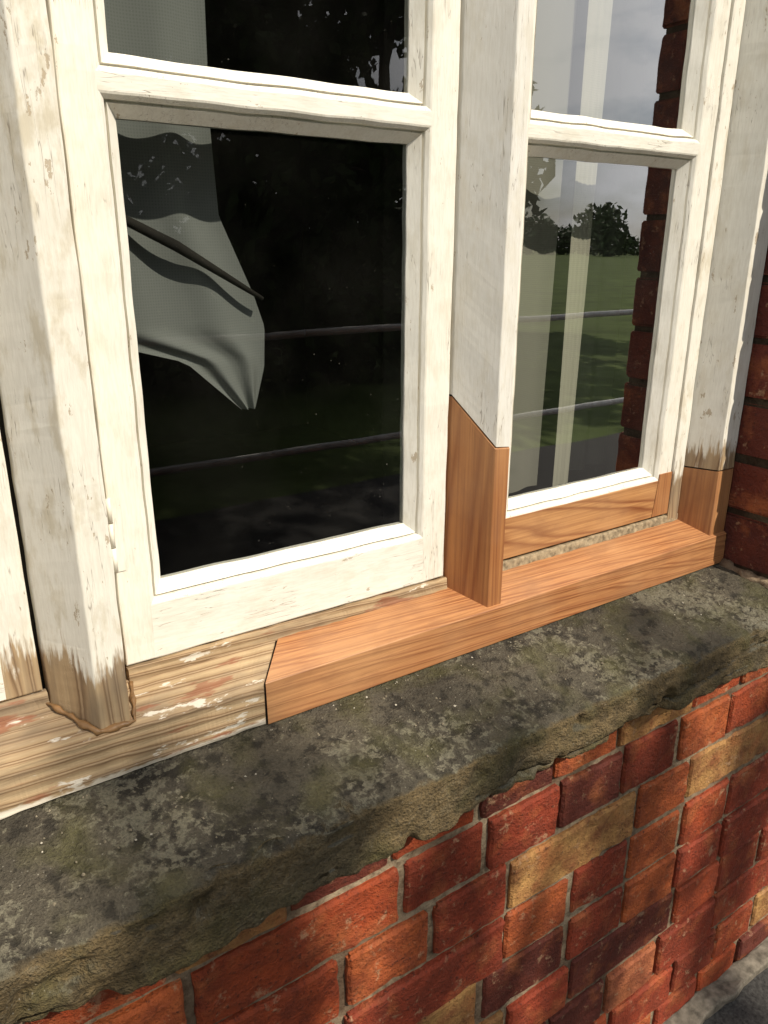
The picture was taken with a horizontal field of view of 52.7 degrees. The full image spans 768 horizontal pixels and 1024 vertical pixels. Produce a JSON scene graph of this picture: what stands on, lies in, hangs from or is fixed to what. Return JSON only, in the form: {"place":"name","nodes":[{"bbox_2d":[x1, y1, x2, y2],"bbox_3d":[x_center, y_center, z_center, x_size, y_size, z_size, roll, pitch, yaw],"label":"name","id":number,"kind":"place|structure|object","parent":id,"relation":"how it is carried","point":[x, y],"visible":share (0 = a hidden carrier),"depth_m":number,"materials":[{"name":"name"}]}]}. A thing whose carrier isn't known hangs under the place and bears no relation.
{"place":"outdoors","nodes":[
{"label":"outdoors","id":0,"kind":"place"},
{"bbox_2d":[136,424,382,602],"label":"floor","id":1,"kind":"structure","parent":0,"point":[224,498],"depth_m":3.83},
{"bbox_2d":[242,0,315,9],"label":"ceiling","id":2,"kind":"structure","parent":0,"point":[293,4],"depth_m":4.38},
{"bbox_2d":[665,0,745,522],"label":"frame strip","id":3,"kind":"object","parent":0,"point":[731,56],"visible":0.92,"depth_m":0.93,"materials":[{"name":"white wood"}]},
{"bbox_2d":[703,967,767,1023],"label":"path","id":4,"kind":"structure","parent":0,"point":[748,1004],"depth_m":1.23,"materials":[{"name":"concrete"}]},
{"label":"ground","id":5,"kind":"structure","parent":0,"visible":0},
{"bbox_2d":[129,0,307,445],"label":"back wall","id":6,"kind":"structure","parent":5,"relation":"on","point":[258,183],"depth_m":4.73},
{"bbox_2d":[17,672,767,1023],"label":"mortar","id":7,"kind":"object","parent":5,"relation":"on","point":[339,958],"depth_m":0.86,"materials":[{"name":"grey concrete"}]},
{"bbox_2d":[0,563,767,1023],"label":"stone window sill","id":8,"kind":"structure","parent":7,"relation":"on","point":[360,781],"depth_m":0.65,"materials":[{"name":"stone"}]},
{"bbox_2d":[0,627,274,819],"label":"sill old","id":9,"kind":"object","parent":8,"relation":"on","point":[48,754],"visible":0.72,"depth_m":0.64,"materials":[{"name":"brown wood"}]},
{"bbox_2d":[0,398,44,688],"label":"gap","id":10,"kind":"object","parent":9,"relation":"on","point":[12,492],"depth_m":0.59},
{"bbox_2d":[0,688,50,721],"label":"bead side","id":11,"kind":"object","parent":9,"relation":"on","point":[25,704],"visible":1,"depth_m":0.61,"materials":[{"name":"brown wood"}]},
{"bbox_2d":[0,664,5,700],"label":"casement side rails","id":12,"kind":"object","parent":11,"relation":"on","point":[2,693],"visible":1,"depth_m":0.60,"materials":[{"name":"white wood"}]},
{"bbox_2d":[0,433,42,701],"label":"casement side stiles","id":13,"kind":"object","parent":11,"relation":"on","point":[19,666],"visible":0.98,"depth_m":0.59,"materials":[{"name":"white wood"}]},
{"bbox_2d":[0,0,130,728],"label":"post","id":14,"kind":"object","parent":9,"relation":"on","point":[46,396],"visible":0.98,"depth_m":0.54,"materials":[{"name":"paint"}]},
{"bbox_2d":[46,681,135,735],"bbox_3d":[-0.233,0.160,0.627,0.072,0.025,0.047,-12,22,-32],"label":"wood filler","id":15,"kind":"object","parent":9,"relation":"on","point":[87,725],"visible":1,"depth_m":0.62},
{"bbox_2d":[264,641,276,722],"bbox_3d":[-0.107,0.150,0.736,0.027,0.055,0.096,-3,19,-10],"label":"sill joint","id":16,"kind":"object","parent":9,"relation":"on","point":[266,713],"visible":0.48,"depth_m":0.70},
{"bbox_2d":[40,595,719,852],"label":"paint flakes","id":17,"kind":"object","parent":8,"relation":"on","point":[271,729],"visible":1,"depth_m":0.70,"materials":[{"name":"white paint"}]},
{"bbox_2d":[23,569,743,905],"bbox_3d":[0.061,0.187,0.748,1.025,0.019,0.102,-12,22,-32],"label":"stone grit","id":18,"kind":"object","parent":8,"relation":"on","point":[130,829],"visible":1,"depth_m":0.71,"materials":[{"name":"grey stone"}]},
{"bbox_2d":[265,518,725,723],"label":"sill repair","id":19,"kind":"structure","parent":8,"relation":"on","point":[312,668],"depth_m":0.82,"materials":[{"name":"brown wood"}]},
{"bbox_2d":[125,576,446,681],"bbox_3d":[-0.076,0.108,0.751,0.345,0.016,0.011,-12,22,-32],"label":"bead hinged","id":20,"kind":"object","parent":19,"relation":"on","point":[142,670],"visible":1,"depth_m":0.73,"materials":[{"name":"brown wood"}]},
{"bbox_2d":[443,396,509,606],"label":"mullion repair","id":21,"kind":"structure","parent":19,"relation":"on","point":[477,466],"depth_m":0.80,"materials":[{"name":"brown wood"}]},
{"bbox_2d":[449,0,534,446],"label":"mullion","id":22,"kind":"object","parent":19,"relation":"on","point":[495,52],"visible":1,"depth_m":0.71,"materials":[{"name":"paint"}]},
{"bbox_2d":[503,513,677,570],"bbox_3d":[0.255,0.036,0.965,0.346,0.013,0.010,-12,22,-32],"label":"bead fixed","id":23,"kind":"object","parent":19,"relation":"on","point":[561,548],"visible":0.88,"depth_m":0.96,"materials":[{"name":"beige wood"}]},
{"bbox_2d":[503,481,657,558],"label":"rail repair","id":24,"kind":"structure","parent":23,"relation":"on","point":[537,530],"depth_m":0.94,"materials":[{"name":"brown wood"}]},
{"bbox_2d":[677,467,732,535],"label":"jamb repair","id":25,"kind":"structure","parent":19,"relation":"on","point":[703,501],"depth_m":1.03,"materials":[{"name":"brown wood"}]},
{"bbox_2d":[684,466,728,470],"bbox_3d":[0.428,-0.061,1.036,0.046,0.012,0.048,-12,22,-32],"label":"jamb joint","id":26,"kind":"object","parent":25,"relation":"on","point":[702,468],"visible":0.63,"depth_m":1.02,"materials":[{"name":"brown wood"}]},
{"bbox_2d":[684,0,767,470],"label":"jamb","id":27,"kind":"object","parent":19,"relation":"on","point":[739,252],"visible":0.8,"depth_m":0.94,"materials":[{"name":"paint"}]},
{"bbox_3d":[-0.096,-0.770,0.437,1.300,0.106,0.088,-12,22,-32],"label":"frame","id":28,"kind":"object","parent":19,"relation":"on","visible":0},
{"bbox_2d":[88,0,263,409],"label":"curtain","id":29,"kind":"object","parent":28,"relation":"hanging from","point":[207,325],"visible":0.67,"depth_m":0.66,"materials":[{"name":"fabric"}]},
{"bbox_2d":[125,215,263,300],"bbox_3d":[-0.170,-0.217,0.648,0.150,0.084,0.010,-12,22,-32],"label":"curtain tieback","id":30,"kind":"object","parent":29,"relation":"attached to","point":[180,248],"visible":0.79,"depth_m":0.65,"materials":[{"name":"black fabric"}]},
{"bbox_2d":[45,0,460,665],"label":"casement hinged stiles","id":31,"kind":"object","parent":28,"relation":"attached to","point":[89,114],"visible":0.99,"depth_m":0.64,"materials":[{"name":"white wood"}]},
{"bbox_2d":[105,498,126,572],"bbox_3d":[-0.215,0.018,0.620,0.010,0.062,0.004,-12,22,-32],"label":"hinge","id":32,"kind":"object","parent":31,"relation":"attached to","point":[116,533],"visible":0.89,"depth_m":0.62,"materials":[{"name":"paint"}]},
{"bbox_2d":[95,70,431,656],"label":"casement hinged rails","id":33,"kind":"object","parent":31,"relation":"attached to","point":[193,620],"visible":1,"depth_m":0.70,"materials":[{"name":"white wood"}]},
{"bbox_2d":[508,0,650,493],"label":"curtain","id":34,"kind":"object","parent":28,"relation":"hanging from","point":[615,50],"visible":0.61,"depth_m":0.96,"materials":[{"name":"fabric"}]},
{"bbox_2d":[506,0,730,517],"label":"casement fixed stiles","id":35,"kind":"object","parent":28,"relation":"attached to","point":[703,62],"visible":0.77,"depth_m":0.90,"materials":[{"name":"white wood"}]},
{"bbox_2d":[507,124,699,517],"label":"casement fixed rails","id":36,"kind":"object","parent":35,"relation":"attached to","point":[568,134],"visible":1,"depth_m":0.81,"materials":[{"name":"white wood"}]},
{"bbox_2d":[651,471,671,516],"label":"stile repair","id":37,"kind":"structure","parent":35,"relation":"attached to","point":[661,502],"depth_m":1.02,"materials":[{"name":"brown wood"}]},
{"bbox_2d":[718,558,767,588],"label":"mortar fillet","id":38,"kind":"object","parent":8,"relation":"on","point":[751,576],"visible":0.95,"depth_m":1.04,"materials":[{"name":"grey concrete"}]},
{"bbox_2d":[383,0,419,524],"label":"frame back","id":39,"kind":"object","parent":7,"relation":"on","point":[394,10],"depth_m":0.80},
{"bbox_2d":[727,275,767,578],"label":"mortar","id":40,"kind":"object","parent":7,"relation":"on","point":[751,460],"depth_m":1.01,"materials":[{"name":"black concrete"}]},
{"bbox_3d":[-0.207,0.152,0.927,1.270,0.030,0.200,-12,22,-32],"label":"inner ledge","id":41,"kind":"object","parent":7,"relation":"on","visible":0},
{"bbox_2d":[604,0,690,474],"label":"frame back","id":42,"kind":"object","parent":41,"relation":"on","point":[665,53],"depth_m":0.98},
{"bbox_2d":[25,246,767,1023],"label":"bricks","id":43,"kind":"object","parent":5,"relation":"on","point":[441,988],"visible":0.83,"depth_m":0.93,"materials":[{"name":"red brick"}]},
{"bbox_2d":[296,0,604,496],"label":"end wall","id":44,"kind":"structure","parent":5,"relation":"on","point":[340,42],"depth_m":4.43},
{"bbox_2d":[662,936,767,1023],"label":"kerb","id":45,"kind":"structure","parent":5,"relation":"on","point":[701,1006],"depth_m":1.25,"materials":[{"name":"concrete"}]}
]}

